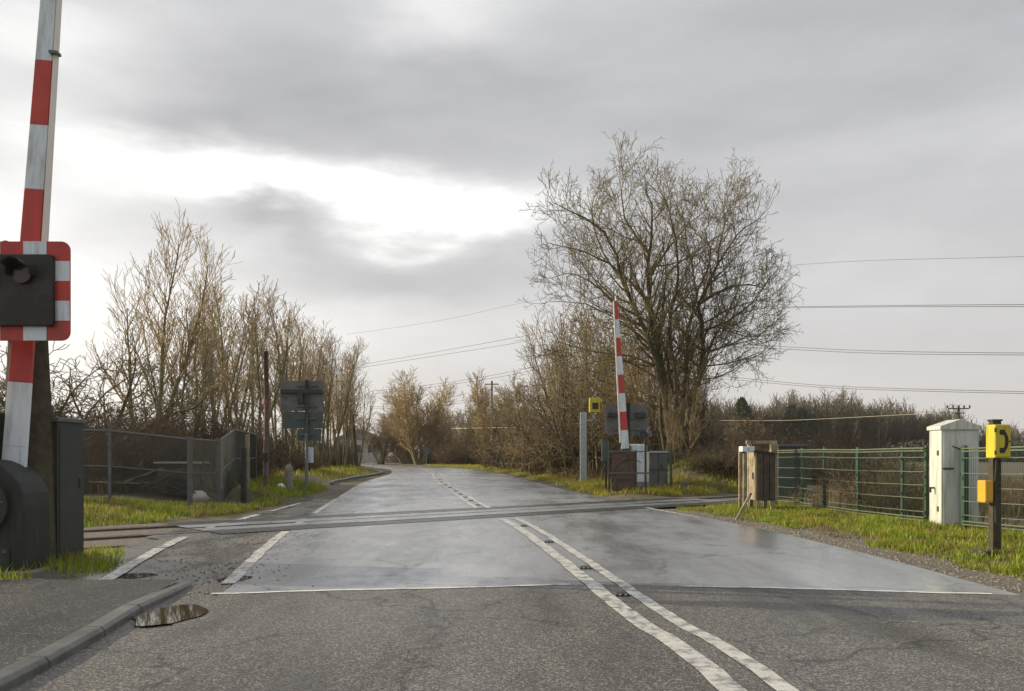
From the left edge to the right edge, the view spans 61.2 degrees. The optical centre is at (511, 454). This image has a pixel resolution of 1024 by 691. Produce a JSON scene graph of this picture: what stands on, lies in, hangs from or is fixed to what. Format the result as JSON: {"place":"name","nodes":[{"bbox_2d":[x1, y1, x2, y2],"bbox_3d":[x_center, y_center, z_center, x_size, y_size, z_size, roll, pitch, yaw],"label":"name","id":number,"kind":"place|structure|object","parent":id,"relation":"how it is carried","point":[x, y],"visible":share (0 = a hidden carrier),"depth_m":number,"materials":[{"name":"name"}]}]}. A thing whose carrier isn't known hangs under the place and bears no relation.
{"place":"outdoors","nodes":[
{"label":"outdoors","id":0,"kind":"place"},
{"bbox_2d":[0,580,176,668],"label":"footway","id":1,"kind":"structure","parent":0,"point":[36,615],"depth_m":6.86,"materials":[{"name":"asphalt"}]},
{"bbox_2d":[8,499,332,584],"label":"footway","id":2,"kind":"structure","parent":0,"point":[305,508],"depth_m":10.94,"materials":[{"name":"asphalt"}]},
{"bbox_2d":[99,548,164,579],"bbox_3d":[-4.369,1.245,10.050,0.165,0.001,3.178,0,0,-13],"label":"road marking","id":3,"kind":"object","parent":2,"relation":"on","point":[123,569],"visible":0.92,"depth_m":9.76,"materials":[{"name":"paint"}]},
{"bbox_2d":[78,529,352,604],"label":"loose stones","id":4,"kind":"object","parent":2,"relation":"on","point":[251,539],"visible":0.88,"depth_m":10.40,"materials":[{"name":"grey gravel"}]},
{"bbox_2d":[84,495,289,526],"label":"verge grass","id":5,"kind":"structure","parent":0,"point":[184,509],"depth_m":18.05,"materials":[{"name":"green plant"}]},
{"bbox_2d":[90,473,328,501],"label":"verge grass","id":6,"kind":"structure","parent":0,"point":[275,481],"depth_m":27.06,"materials":[{"name":"green plant"}]},
{"bbox_2d":[269,464,376,480],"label":"verge grass","id":7,"kind":"structure","parent":0,"point":[350,469],"depth_m":47.09,"materials":[{"name":"green plant"}]},
{"bbox_2d":[0,457,1023,596],"bbox_3d":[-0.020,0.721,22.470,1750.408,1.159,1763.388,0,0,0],"label":"ground","id":8,"kind":"structure","parent":0,"point":[233,495],"depth_m":24.22,"materials":[{"name":"green plant"}]},
{"bbox_2d":[0,0,64,575],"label":"level crossing barrier","id":9,"kind":"object","parent":8,"relation":"on","point":[24,517],"visible":0.77,"depth_m":9.53,"materials":[{"name":"metal"}]},
{"bbox_2d":[0,241,70,559],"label":"crossing signal","id":10,"kind":"object","parent":8,"relation":"on","point":[35,291],"visible":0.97,"depth_m":8.99,"materials":[{"name":"red paint"}]},
{"bbox_2d":[0,542,125,581],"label":"verge grass","id":11,"kind":"structure","parent":8,"relation":"on","point":[99,564],"depth_m":9.58,"materials":[{"name":"green plant"}]},
{"bbox_2d":[51,417,86,562],"bbox_3d":[-5.600,0.447,10.320,0.780,1.765,0.700,0,0,0],"label":"relay cabinet","id":12,"kind":"object","parent":8,"relation":"on","point":[68,440],"visible":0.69,"depth_m":10.26,"materials":[{"name":"grey metal"}]},
{"bbox_2d":[0,348,155,434],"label":"thorn tree","id":13,"kind":"object","parent":8,"relation":"on","point":[101,396],"visible":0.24,"depth_m":28.07,"materials":[{"name":"brown plant"}]},
{"bbox_2d":[0,578,196,690],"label":"kerb","id":14,"kind":"structure","parent":8,"relation":"on","point":[12,675],"depth_m":5.65,"materials":[{"name":"concrete"}]},
{"bbox_2d":[0,355,226,434],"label":"thorn tree","id":15,"kind":"object","parent":8,"relation":"on","point":[104,398],"visible":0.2,"depth_m":33.18,"materials":[{"name":"brown plant"}]},
{"bbox_2d":[0,328,232,440],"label":"thorn tree","id":16,"kind":"object","parent":8,"relation":"on","point":[195,405],"visible":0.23,"depth_m":29.70,"materials":[{"name":"brown plant"}]},
{"bbox_2d":[7,585,231,690],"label":"gutter","id":17,"kind":"object","parent":8,"relation":"on","point":[97,659],"visible":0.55,"depth_m":5.47,"materials":[{"name":"concrete"}]},
{"bbox_2d":[133,604,207,625],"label":"puddle","id":18,"kind":"object","parent":17,"relation":"on","point":[170,614],"visible":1,"depth_m":6.73,"materials":[{"name":"grey liquid"}]},
{"bbox_2d":[64,397,212,491],"bbox_3d":[-10.749,-0.248,24.010,3.958,2.661,4.802,0,0,40],"label":"bramble bush","id":19,"kind":"object","parent":8,"relation":"on","point":[147,428],"visible":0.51,"depth_m":23.68,"materials":[{"name":"brown plant"}]},
{"bbox_2d":[84,521,195,547],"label":"ballast","id":20,"kind":"structure","parent":8,"relation":"on","point":[123,541],"depth_m":14.10,"materials":[{"name":"grey gravel"}]},
{"bbox_2d":[85,398,215,471],"bbox_3d":[-11.469,-0.387,27.717,4.752,2.993,3.917,0,0,-7],"label":"bramble bush","id":21,"kind":"object","parent":8,"relation":"on","point":[138,429],"visible":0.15,"depth_m":27.55,"materials":[{"name":"brown plant"}]},
{"bbox_2d":[83,198,239,428],"bbox_3d":[-13.340,-4.210,33.390,5.892,10.576,5.629,0,0,-23],"label":"ash tree","id":22,"kind":"object","parent":8,"relation":"on","point":[164,343],"visible":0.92,"depth_m":33.35,"materials":[{"name":"brown plant"}]},
{"bbox_2d":[84,427,256,506],"bbox_3d":[-8.496,0.271,23.803,3.567,2.076,11.165,0,0,15],"label":"chain link fence","id":23,"kind":"object","parent":8,"relation":"on","point":[229,445],"visible":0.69,"depth_m":20.43,"materials":[{"name":"grey metal"}]},
{"bbox_2d":[118,304,228,446],"bbox_3d":[-13.576,-2.505,36.075,4.506,7.158,3.890,0,0,17],"label":"coppiced tree","id":24,"kind":"object","parent":8,"relation":"on","point":[184,377],"visible":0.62,"depth_m":35.30,"materials":[{"name":"brown plant"}]},
{"bbox_2d":[153,462,209,497],"bbox_3d":[-8.900,0.668,23.400,1.300,0.970,0.780,0,0,0],"label":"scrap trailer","id":25,"kind":"object","parent":8,"relation":"on","point":[172,478],"visible":0.46,"depth_m":23.12,"materials":[{"name":"metal"}]},
{"bbox_2d":[136,397,259,475],"bbox_3d":[-11.284,-0.406,29.814,4.836,3.048,3.986,0,0,-26],"label":"bramble bush","id":26,"kind":"object","parent":8,"relation":"on","point":[198,420],"visible":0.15,"depth_m":29.34,"materials":[{"name":"brown plant"}]},
{"bbox_2d":[133,273,273,436],"bbox_3d":[-13.490,-3.567,37.881,6.263,9.338,3.878,0,0,-12],"label":"coppiced tree","id":27,"kind":"object","parent":8,"relation":"on","point":[245,336],"visible":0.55,"depth_m":38.46,"materials":[{"name":"brown plant"}]},
{"bbox_2d":[165,363,280,474],"bbox_3d":[-11.404,-1.264,36.039,3.298,4.898,5.644,0,0,27],"label":"scrub tree","id":28,"kind":"object","parent":8,"relation":"on","point":[240,407],"visible":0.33,"depth_m":35.66,"materials":[{"name":"brown plant"}]},
{"bbox_2d":[187,290,283,429],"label":"coppiced tree","id":29,"kind":"object","parent":8,"relation":"on","point":[246,389],"visible":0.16,"depth_m":45.54,"materials":[{"name":"brown plant"}]},
{"bbox_2d":[188,405,286,476],"bbox_3d":[-10.178,-0.325,30.847,4.205,2.870,3.466,0,0,-12],"label":"bramble bush","id":30,"kind":"object","parent":8,"relation":"on","point":[249,426],"visible":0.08,"depth_m":30.67,"materials":[{"name":"brown plant"}]},
{"bbox_2d":[241,447,246,502],"bbox_3d":[-7.150,0.548,23.100,0.130,1.500,0.130,0,0,0],"label":"timber post","id":31,"kind":"object","parent":8,"relation":"on","point":[243,474],"visible":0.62,"depth_m":23.04,"materials":[{"name":"wood"}]},
{"bbox_2d":[197,269,306,451],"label":"coppiced tree","id":32,"kind":"object","parent":8,"relation":"on","point":[251,355],"visible":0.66,"depth_m":41.92,"materials":[{"name":"brown plant"}]},
{"bbox_2d":[208,411,296,476],"bbox_3d":[-9.608,-0.327,31.652,3.538,2.915,4.018,0,0,-24],"label":"bramble bush","id":33,"kind":"object","parent":8,"relation":"on","point":[260,467],"visible":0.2,"depth_m":31.74,"materials":[{"name":"brown plant"}]},
{"bbox_2d":[263,351,268,487],"bbox_3d":[-7.210,-0.962,25.390,0.182,4.152,0.190,0,0,0],"label":"rusty pole","id":34,"kind":"object","parent":8,"relation":"on","point":[266,438],"visible":0.86,"depth_m":25.34,"materials":[{"name":"brown metal"}]},
{"bbox_2d":[227,274,329,462],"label":"coppiced tree","id":35,"kind":"object","parent":8,"relation":"on","point":[276,350],"visible":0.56,"depth_m":45.76,"materials":[{"name":"brown plant"}]},
{"bbox_2d":[262,437,314,470],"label":"bramble bush","id":36,"kind":"object","parent":8,"relation":"on","point":[292,458],"visible":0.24,"depth_m":44.54,"materials":[{"name":"brown plant"}]},
{"bbox_2d":[247,302,337,458],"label":"coppiced tree","id":37,"kind":"object","parent":8,"relation":"on","point":[315,346],"visible":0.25,"depth_m":54.00,"materials":[{"name":"brown plant"}]},
{"bbox_2d":[280,380,322,485],"bbox_3d":[-7.324,-0.653,30.192,1.496,3.911,0.275,0,0,0],"label":"crossing sign","id":38,"kind":"object","parent":8,"relation":"on","point":[306,396],"visible":1,"depth_m":30.18,"materials":[{"name":"metal"}]},
{"bbox_2d":[298,475,362,499],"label":"gravel verge","id":39,"kind":"structure","parent":8,"relation":"on","point":[336,490],"depth_m":32.79,"materials":[{"name":"grey gravel"}]},
{"bbox_2d":[296,335,367,468],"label":"coppiced tree","id":40,"kind":"object","parent":8,"relation":"on","point":[327,402],"visible":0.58,"depth_m":54.05,"materials":[{"name":"brown plant"}]},
{"bbox_2d":[298,328,370,465],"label":"coppiced tree","id":41,"kind":"object","parent":8,"relation":"on","point":[360,348],"visible":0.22,"depth_m":64.07,"materials":[{"name":"brown plant"}]},
{"bbox_2d":[321,345,369,466],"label":"coppiced tree","id":42,"kind":"object","parent":8,"relation":"on","point":[348,423],"visible":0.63,"depth_m":61.73,"materials":[{"name":"brown plant"}]},
{"bbox_2d":[332,376,380,465],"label":"coppiced tree","id":43,"kind":"object","parent":8,"relation":"on","point":[366,422],"visible":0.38,"depth_m":71.78,"materials":[{"name":"brown plant"}]},
{"bbox_2d":[355,413,399,463],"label":"roadside tree","id":44,"kind":"object","parent":8,"relation":"on","point":[382,446],"visible":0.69,"depth_m":112.72,"materials":[{"name":"brown plant"}]},
{"bbox_2d":[373,402,424,463],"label":"roadside tree","id":45,"kind":"object","parent":8,"relation":"on","point":[401,449],"visible":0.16,"depth_m":113.53,"materials":[{"name":"brown plant"}]},
{"bbox_2d":[377,367,461,464],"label":"roadside tree","id":46,"kind":"object","parent":8,"relation":"on","point":[415,429],"visible":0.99,"depth_m":102.71,"materials":[{"name":"brown plant"}]},
{"bbox_2d":[428,440,477,464],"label":"bramble bush","id":47,"kind":"object","parent":8,"relation":"on","point":[454,461],"visible":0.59,"depth_m":96.16,"materials":[{"name":"brown plant"}]},
{"bbox_2d":[466,366,524,443],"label":"roadside tree","id":48,"kind":"object","parent":8,"relation":"on","point":[475,394],"visible":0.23,"depth_m":82.95,"materials":[{"name":"brown plant"}]},
{"bbox_2d":[445,391,553,469],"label":"scrub tree","id":49,"kind":"object","parent":8,"relation":"on","point":[482,436],"visible":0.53,"depth_m":65.89,"materials":[{"name":"brown plant"}]},
{"bbox_2d":[416,463,610,487],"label":"verge grass","id":50,"kind":"structure","parent":8,"relation":"on","point":[521,474],"depth_m":50.86,"materials":[{"name":"green plant"}]},
{"bbox_2d":[489,386,549,472],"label":"scrub tree","id":51,"kind":"object","parent":8,"relation":"on","point":[516,439],"visible":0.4,"depth_m":55.11,"materials":[{"name":"brown plant"}]},
{"bbox_2d":[478,371,610,475],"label":"scrub tree","id":52,"kind":"object","parent":8,"relation":"on","point":[534,443],"visible":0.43,"depth_m":46.52,"materials":[{"name":"brown plant"}]},
{"bbox_2d":[521,313,580,464],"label":"scrub tree","id":53,"kind":"object","parent":8,"relation":"on","point":[525,368],"visible":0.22,"depth_m":49.76,"materials":[{"name":"brown plant"}]},
{"bbox_2d":[516,280,633,454],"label":"scrub tree","id":54,"kind":"object","parent":8,"relation":"on","point":[544,322],"visible":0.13,"depth_m":51.56,"materials":[{"name":"brown plant"}]},
{"bbox_2d":[516,299,637,475],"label":"scrub tree","id":55,"kind":"object","parent":8,"relation":"on","point":[561,389],"visible":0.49,"depth_m":45.30,"materials":[{"name":"brown plant"}]},
{"bbox_2d":[494,345,681,477],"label":"scrub tree","id":56,"kind":"object","parent":8,"relation":"on","point":[593,431],"visible":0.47,"depth_m":42.73,"materials":[{"name":"brown plant"}]},
{"bbox_2d":[580,398,601,480],"bbox_3d":[3.281,-0.630,35.990,0.900,3.485,0.400,0,0,0],"label":"white post","id":57,"kind":"object","parent":8,"relation":"on","point":[594,405],"visible":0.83,"depth_m":35.85,"materials":[{"name":"metal"}]},
{"bbox_2d":[568,490,632,500],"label":"gravel verge","id":58,"kind":"structure","parent":8,"relation":"on","point":[615,497],"depth_m":26.08,"materials":[{"name":"grey gravel"}]},
{"bbox_2d":[608,438,648,494],"bbox_3d":[3.622,0.367,26.892,1.267,1.810,0.075,0,0,0],"label":"guard fence","id":59,"kind":"object","parent":58,"relation":"on","point":[624,472],"visible":0.95,"depth_m":26.89,"materials":[{"name":"metal"}]},
{"bbox_2d":[605,403,647,443],"bbox_3d":[3.730,-0.215,28.212,1.389,2.965,0.205,0,0,0],"label":"crossing signal","id":60,"kind":"object","parent":8,"relation":"on","point":[637,419],"visible":0.8,"depth_m":28.29,"materials":[{"name":"metal"}]},
{"bbox_2d":[613,296,648,490],"bbox_3d":[3.772,-1.836,27.736,1.173,6.363,0.928,0,0,0],"label":"level crossing barrier","id":61,"kind":"object","parent":8,"relation":"on","point":[623,433],"visible":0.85,"depth_m":27.27,"materials":[{"name":"metal"}]},
{"bbox_2d":[609,328,683,443],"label":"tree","id":62,"kind":"object","parent":8,"relation":"on","point":[639,381],"visible":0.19,"depth_m":41.54,"materials":[{"name":"brown plant"}]},
{"bbox_2d":[575,372,724,460],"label":"scrub tree","id":63,"kind":"object","parent":8,"relation":"on","point":[642,442],"visible":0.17,"depth_m":40.66,"materials":[{"name":"brown plant"}]},
{"bbox_2d":[569,454,746,495],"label":"verge grass","id":64,"kind":"structure","parent":8,"relation":"on","point":[666,490],"depth_m":28.62,"materials":[{"name":"green plant"}]},
{"bbox_2d":[647,451,668,485],"bbox_3d":[4.830,0.442,28.900,0.663,1.144,0.700,0,0,0],"label":"relay cabinet","id":65,"kind":"object","parent":8,"relation":"on","point":[657,466],"visible":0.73,"depth_m":28.60,"materials":[{"name":"grey metal"}]},
{"bbox_2d":[613,307,704,450],"bbox_3d":[6.785,-2.783,39.876,4.748,8.943,3.840,0,0,27],"label":"scrub tree","id":66,"kind":"object","parent":8,"relation":"on","point":[657,399],"visible":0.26,"depth_m":39.62,"materials":[{"name":"brown plant"}]},
{"bbox_2d":[517,130,803,464],"bbox_3d":[6.687,-6.348,38.326,13.083,15.303,8.519,0,0,0],"label":"bare tree","id":67,"kind":"object","parent":8,"relation":"on","point":[657,347],"visible":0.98,"depth_m":37.57,"materials":[{"name":"brown plant"}]},
{"bbox_2d":[637,305,721,447],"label":"scrub tree","id":68,"kind":"object","parent":8,"relation":"on","point":[702,411],"visible":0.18,"depth_m":40.03,"materials":[{"name":"brown plant"}]},
{"bbox_2d":[659,371,711,463],"bbox_3d":[7.434,-1.135,36.808,2.264,5.274,2.800,0,0,2],"label":"scrub tree","id":69,"kind":"object","parent":8,"relation":"on","point":[695,428],"visible":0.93,"depth_m":36.80,"materials":[{"name":"brown plant"}]},
{"bbox_2d":[672,444,737,471],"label":"bramble bush","id":70,"kind":"object","parent":8,"relation":"on","point":[694,465],"visible":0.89,"depth_m":29.69,"materials":[{"name":"brown plant"}]},
{"bbox_2d":[511,460,928,480],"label":"dry grass","id":71,"kind":"structure","parent":8,"relation":"on","point":[589,474],"depth_m":43.09,"materials":[{"name":"plant"}]},
{"bbox_2d":[686,433,765,477],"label":"bramble bush","id":72,"kind":"object","parent":8,"relation":"on","point":[731,459],"visible":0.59,"depth_m":29.32,"materials":[{"name":"brown plant"}]},
{"bbox_2d":[702,410,775,446],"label":"scrub tree","id":73,"kind":"object","parent":8,"relation":"on","point":[737,427],"visible":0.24,"depth_m":54.87,"materials":[{"name":"brown plant"}]},
{"bbox_2d":[724,396,760,440],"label":"conifer tree","id":74,"kind":"object","parent":8,"relation":"on","point":[741,405],"visible":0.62,"depth_m":146.28,"materials":[{"name":"green plant"}]},
{"bbox_2d":[739,446,776,510],"bbox_3d":[5.107,0.531,18.185,0.724,1.423,0.670,0,0,0],"label":"timber box","id":75,"kind":"object","parent":8,"relation":"on","point":[761,475],"visible":0.96,"depth_m":17.90,"materials":[{"name":"wood"}]},
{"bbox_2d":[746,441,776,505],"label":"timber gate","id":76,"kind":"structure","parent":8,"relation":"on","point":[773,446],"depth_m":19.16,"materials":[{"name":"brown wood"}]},
{"bbox_2d":[694,422,841,462],"bbox_3d":[10.272,-0.032,35.744,6.161,2.728,5.078,0,0,-25],"label":"bramble bush","id":77,"kind":"object","parent":8,"relation":"on","point":[762,438],"visible":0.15,"depth_m":35.43,"materials":[{"name":"brown plant"}]},
{"bbox_2d":[775,404,807,443],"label":"conifer tree","id":78,"kind":"object","parent":8,"relation":"on","point":[788,414],"visible":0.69,"depth_m":147.13,"materials":[{"name":"green plant"}]},
{"bbox_2d":[794,438,865,483],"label":"bramble bush","id":79,"kind":"object","parent":8,"relation":"on","point":[812,479],"visible":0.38,"depth_m":34.12,"materials":[{"name":"brown plant"}]},
{"bbox_2d":[654,481,1013,502],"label":"ballast","id":80,"kind":"structure","parent":8,"relation":"on","point":[742,497],"depth_m":26.05,"materials":[{"name":"grey gravel"}]},
{"bbox_2d":[84,494,842,540],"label":"rail track","id":81,"kind":"structure","parent":80,"relation":"on","point":[115,537],"depth_m":14.87,"materials":[{"name":"grey metal"}]},
{"bbox_2d":[84,482,1015,531],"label":"rail track","id":82,"kind":"structure","parent":80,"relation":"on","point":[130,528],"depth_m":16.96,"materials":[{"name":"grey metal"}]},
{"bbox_2d":[777,444,807,497],"bbox_3d":[8.344,0.478,26.000,0.900,1.584,0.550,0,0,0],"label":"trackside cabinet","id":83,"kind":"object","parent":80,"relation":"on","point":[786,468],"visible":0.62,"depth_m":25.75,"materials":[{"name":"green metal"}]},
{"bbox_2d":[655,508,1023,594],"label":"gravel verge","id":84,"kind":"structure","parent":8,"relation":"on","point":[1004,581],"depth_m":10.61,"materials":[{"name":"grey gravel"}]},
{"bbox_2d":[786,424,901,482],"bbox_3d":[13.889,-0.018,36.950,5.766,2.727,4.753,0,0,-27],"label":"bramble bush","id":85,"kind":"object","parent":8,"relation":"on","point":[839,444],"visible":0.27,"depth_m":36.53,"materials":[{"name":"brown plant"}]},
{"bbox_2d":[769,445,928,521],"bbox_3d":[6.472,0.512,17.471,0.147,1.353,6.358,0,0,-6],"label":"wire fence","id":86,"kind":"object","parent":8,"relation":"on","point":[796,471],"visible":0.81,"depth_m":16.46,"materials":[{"name":"metal"}]},
{"bbox_2d":[675,500,1023,578],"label":"verge grass","id":87,"kind":"structure","parent":8,"relation":"on","point":[898,526],"depth_m":12.69,"materials":[{"name":"green plant"}]},
{"bbox_2d":[698,384,1023,460],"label":"wood","id":88,"kind":"object","parent":8,"relation":"on","point":[897,426],"visible":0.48,"depth_m":147.72,"materials":[{"name":"brown plant"}]},
{"bbox_2d":[714,439,1023,461],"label":"wood undergrowth","id":89,"kind":"object","parent":8,"relation":"on","point":[1015,442],"visible":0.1,"depth_m":140.18,"materials":[{"name":"brown plant"}]},
{"bbox_2d":[796,449,981,517],"bbox_3d":[7.290,0.573,16.556,3.315,1.425,2.732,0,0,-4],"label":"bramble bush","id":90,"kind":"object","parent":8,"relation":"on","point":[846,494],"visible":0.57,"depth_m":16.38,"materials":[{"name":"brown plant"}]},
{"bbox_2d":[787,471,1023,528],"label":"dry grass","id":91,"kind":"structure","parent":8,"relation":"on","point":[1008,510],"depth_m":18.90,"materials":[{"name":"plant"}]},
{"bbox_2d":[927,419,981,526],"bbox_3d":[7.138,0.317,14.050,0.717,1.780,0.460,0,0,0],"label":"equipment cabinet","id":92,"kind":"object","parent":8,"relation":"on","point":[948,439],"visible":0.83,"depth_m":13.84,"materials":[{"name":"white metal"}]},
{"bbox_2d":[960,445,1023,530],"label":"wire fence","id":93,"kind":"object","parent":8,"relation":"on","point":[964,483],"visible":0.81,"depth_m":13.50,"materials":[{"name":"green metal"}]},
{"bbox_2d":[971,419,1017,557],"bbox_3d":[5.712,0.396,10.202,0.420,1.632,0.396,0,0,0],"label":"telephone post","id":94,"kind":"object","parent":8,"relation":"on","point":[998,440],"visible":0.94,"depth_m":10.15,"materials":[{"name":"metal"}]},
{"bbox_2d":[0,0,1023,455],"label":"sky","id":95,"kind":"structure","parent":0,"point":[379,161],"materials":[{"name":"grey"}]},
{"bbox_2d":[80,584,1023,690],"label":"road","id":96,"kind":"structure","parent":0,"point":[582,637],"depth_m":5.76,"materials":[{"name":"grey asphalt"}]},
{"bbox_2d":[211,584,565,593],"bbox_3d":[-1.076,1.241,8.052,3.302,0.001,0.111,0,0,-10],"label":"road marking","id":97,"kind":"object","parent":96,"relation":"on","point":[387,588],"visible":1,"depth_m":8.05,"materials":[{"name":"white paint"}]},
{"bbox_2d":[500,519,746,690],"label":"road marking","id":98,"kind":"object","parent":96,"relation":"on","point":[716,676],"visible":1,"depth_m":6.23,"materials":[{"name":"paint"}]},
{"bbox_2d":[513,518,798,690],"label":"road marking","id":99,"kind":"object","parent":96,"relation":"on","point":[771,678],"visible":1,"depth_m":6.23,"materials":[{"name":"paint"}]},
{"bbox_2d":[233,468,981,584],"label":"road","id":100,"kind":"structure","parent":0,"point":[645,546],"depth_m":11.46,"materials":[{"name":"grey asphalt"}]},
{"bbox_2d":[220,531,289,583],"bbox_3d":[-3.248,1.245,11.298,0.182,0.001,5.879,0,0,-9],"label":"road marking","id":101,"kind":"object","parent":100,"relation":"on","point":[238,573],"visible":1,"depth_m":10.22,"materials":[{"name":"paint"}]},
{"bbox_2d":[164,498,682,524],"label":"crossing deck","id":102,"kind":"structure","parent":100,"relation":"on","point":[196,522],"depth_m":18.74,"materials":[{"name":"metal"}]},
{"bbox_2d":[180,499,709,527],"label":"crossing deck","id":103,"kind":"structure","parent":100,"relation":"on","point":[300,520],"depth_m":18.11,"materials":[{"name":"concrete"}]},
{"bbox_2d":[192,500,730,530],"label":"crossing deck","id":104,"kind":"structure","parent":100,"relation":"on","point":[321,522],"depth_m":17.52,"materials":[{"name":"concrete"}]},
{"bbox_2d":[210,501,753,533],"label":"crossing deck","id":105,"kind":"structure","parent":100,"relation":"on","point":[392,522],"depth_m":16.71,"materials":[{"name":"metal"}]},
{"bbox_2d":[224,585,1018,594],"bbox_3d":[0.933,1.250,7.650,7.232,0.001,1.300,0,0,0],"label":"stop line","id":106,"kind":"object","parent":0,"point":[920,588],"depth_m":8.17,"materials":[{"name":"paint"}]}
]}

